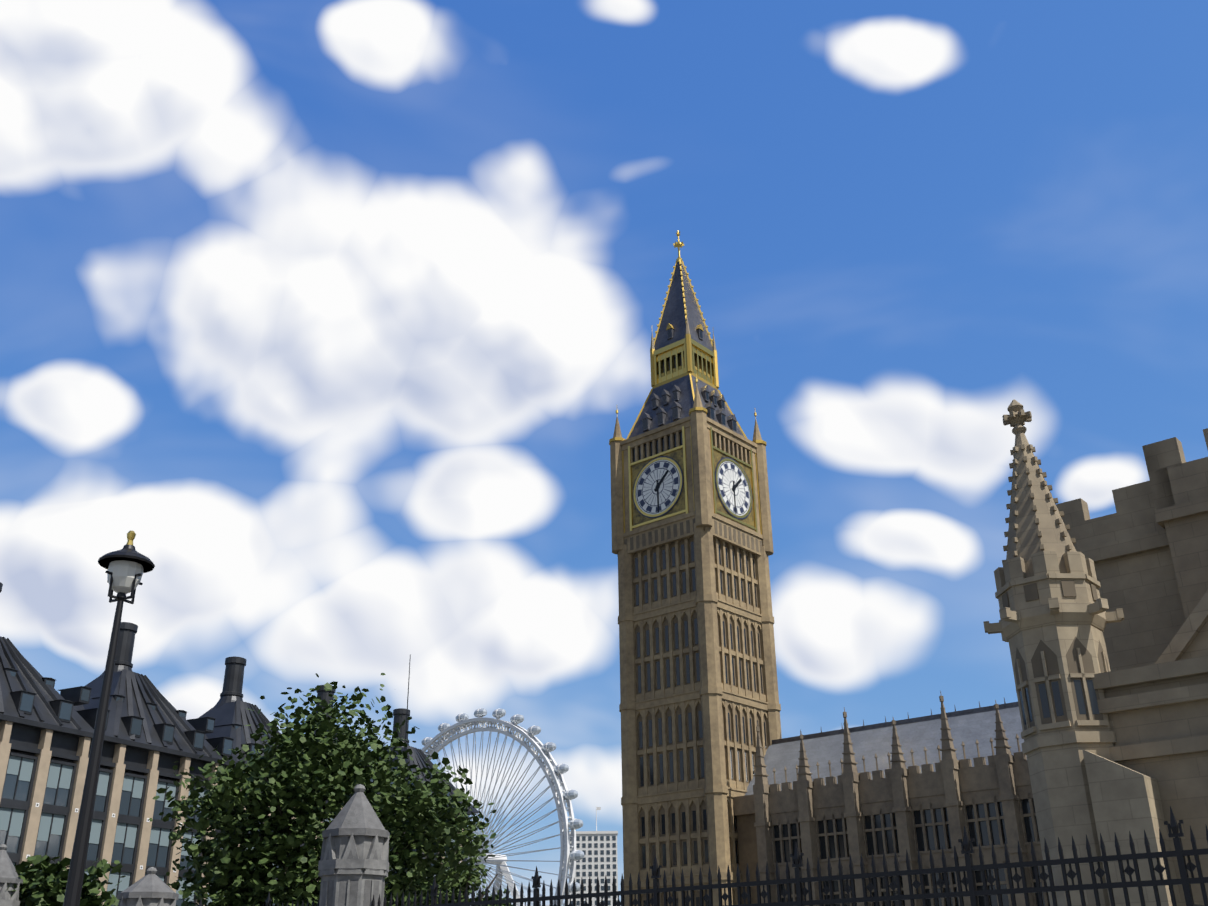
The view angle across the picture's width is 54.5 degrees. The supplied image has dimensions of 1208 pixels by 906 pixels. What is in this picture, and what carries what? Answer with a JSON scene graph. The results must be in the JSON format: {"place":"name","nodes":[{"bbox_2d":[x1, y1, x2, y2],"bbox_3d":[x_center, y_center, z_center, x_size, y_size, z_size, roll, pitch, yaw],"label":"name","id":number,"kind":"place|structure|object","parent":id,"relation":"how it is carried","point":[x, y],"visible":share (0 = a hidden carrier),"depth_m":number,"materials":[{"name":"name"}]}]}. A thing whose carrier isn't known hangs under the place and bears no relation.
{"place":"outdoors","nodes":[
{"label":"outdoors","id":0,"kind":"place"},
{"bbox_2d":[0,582,478,905],"bbox_3d":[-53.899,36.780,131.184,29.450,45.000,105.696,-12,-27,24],"label":"building","id":1,"kind":"structure","parent":0,"point":[152,734],"depth_m":113.83,"materials":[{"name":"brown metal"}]},
{"bbox_2d":[524,806,617,905],"bbox_3d":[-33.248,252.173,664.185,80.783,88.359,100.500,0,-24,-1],"label":"bank buildings","id":2,"kind":"structure","parent":0,"point":[599,850],"depth_m":625.46,"materials":[{"name":"white concrete"}]},
{"bbox_2d":[0,0,1207,905],"label":"sky","id":3,"kind":"structure","parent":0,"point":[346,311],"materials":[{"name":"blue"}]},
{"bbox_2d":[733,691,1049,905],"bbox_3d":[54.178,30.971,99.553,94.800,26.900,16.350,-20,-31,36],"label":"building wing","id":4,"kind":"structure","parent":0,"point":[934,783],"depth_m":114.35,"materials":[{"name":"beige stone"}]},
{"label":"ground","id":5,"kind":"structure","parent":0,"visible":0},
{"bbox_2d":[0,844,22,905],"bbox_3d":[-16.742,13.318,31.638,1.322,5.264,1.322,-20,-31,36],"label":"gate pier","id":6,"kind":"structure","parent":5,"relation":"on","point":[8,873],"depth_m":32.12,"materials":[{"name":"stone"}]},
{"bbox_2d":[7,855,125,905],"bbox_3d":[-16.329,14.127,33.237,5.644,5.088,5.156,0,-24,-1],"label":"bush","id":7,"kind":"object","parent":5,"relation":"on","point":[46,885],"visible":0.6,"depth_m":32.97,"materials":[{"name":"green plant"}]},
{"bbox_2d":[117,867,178,905],"bbox_3d":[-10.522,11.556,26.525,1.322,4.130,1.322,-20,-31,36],"label":"gate pier","id":8,"kind":"structure","parent":5,"relation":"on","point":[151,888],"depth_m":26.76,"materials":[{"name":"stone"}]},
{"bbox_2d":[149,673,496,905],"bbox_3d":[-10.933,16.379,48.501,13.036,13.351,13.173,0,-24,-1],"label":"plane tree","id":9,"kind":"object","parent":5,"relation":"on","point":[290,781],"visible":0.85,"depth_m":45.80,"materials":[{"name":"green plant"}]},
{"bbox_2d":[390,838,512,905],"bbox_3d":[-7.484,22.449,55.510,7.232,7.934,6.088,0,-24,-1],"label":"bush","id":10,"kind":"object","parent":5,"relation":"on","point":[466,879],"visible":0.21,"depth_m":55.17,"materials":[{"name":"green plant"}]},
{"bbox_2d":[421,708,583,905],"bbox_3d":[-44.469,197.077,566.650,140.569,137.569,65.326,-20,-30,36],"label":"ferris wheel","id":11,"kind":"object","parent":5,"relation":"on","point":[498,860],"visible":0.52,"depth_m":541.15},
{"bbox_2d":[609,231,781,905],"bbox_3d":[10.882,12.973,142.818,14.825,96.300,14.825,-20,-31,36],"label":"clock tower","id":12,"kind":"structure","parent":5,"relation":"on","point":[692,541],"depth_m":135.71,"materials":[{"name":"beige stone"}]},
{"bbox_2d":[199,806,1207,905],"bbox_3d":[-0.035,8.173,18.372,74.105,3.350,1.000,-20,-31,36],"label":"iron fence","id":13,"kind":"object","parent":5,"relation":"on","point":[1185,881],"visible":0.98,"depth_m":15.32,"materials":[{"name":"metal"}]},
{"bbox_2d":[983,399,1207,905],"bbox_3d":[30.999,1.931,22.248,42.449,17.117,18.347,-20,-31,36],"label":"stone building","id":14,"kind":"structure","parent":5,"relation":"on","point":[1101,626],"depth_m":27.76,"materials":[{"name":"stone"}]},
{"bbox_3d":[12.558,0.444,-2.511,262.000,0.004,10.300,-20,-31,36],"label":"st margaret street","id":15,"kind":"structure","parent":0,"visible":0},
{"bbox_2d":[63,531,154,905],"bbox_3d":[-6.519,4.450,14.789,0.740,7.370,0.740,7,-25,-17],"label":"street lamp","id":16,"kind":"object","parent":15,"relation":"on","point":[128,565],"visible":1,"depth_m":15.31,"materials":[{"name":"black metal"}]},
{"bbox_3d":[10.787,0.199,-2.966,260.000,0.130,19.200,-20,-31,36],"label":"pavement","id":17,"kind":"structure","parent":0,"visible":0},
{"bbox_2d":[318,784,389,905],"bbox_3d":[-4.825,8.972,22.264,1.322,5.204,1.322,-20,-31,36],"label":"gate pier","id":18,"kind":"structure","parent":17,"relation":"on","point":[353,867],"depth_m":22.33,"materials":[{"name":"stone"}]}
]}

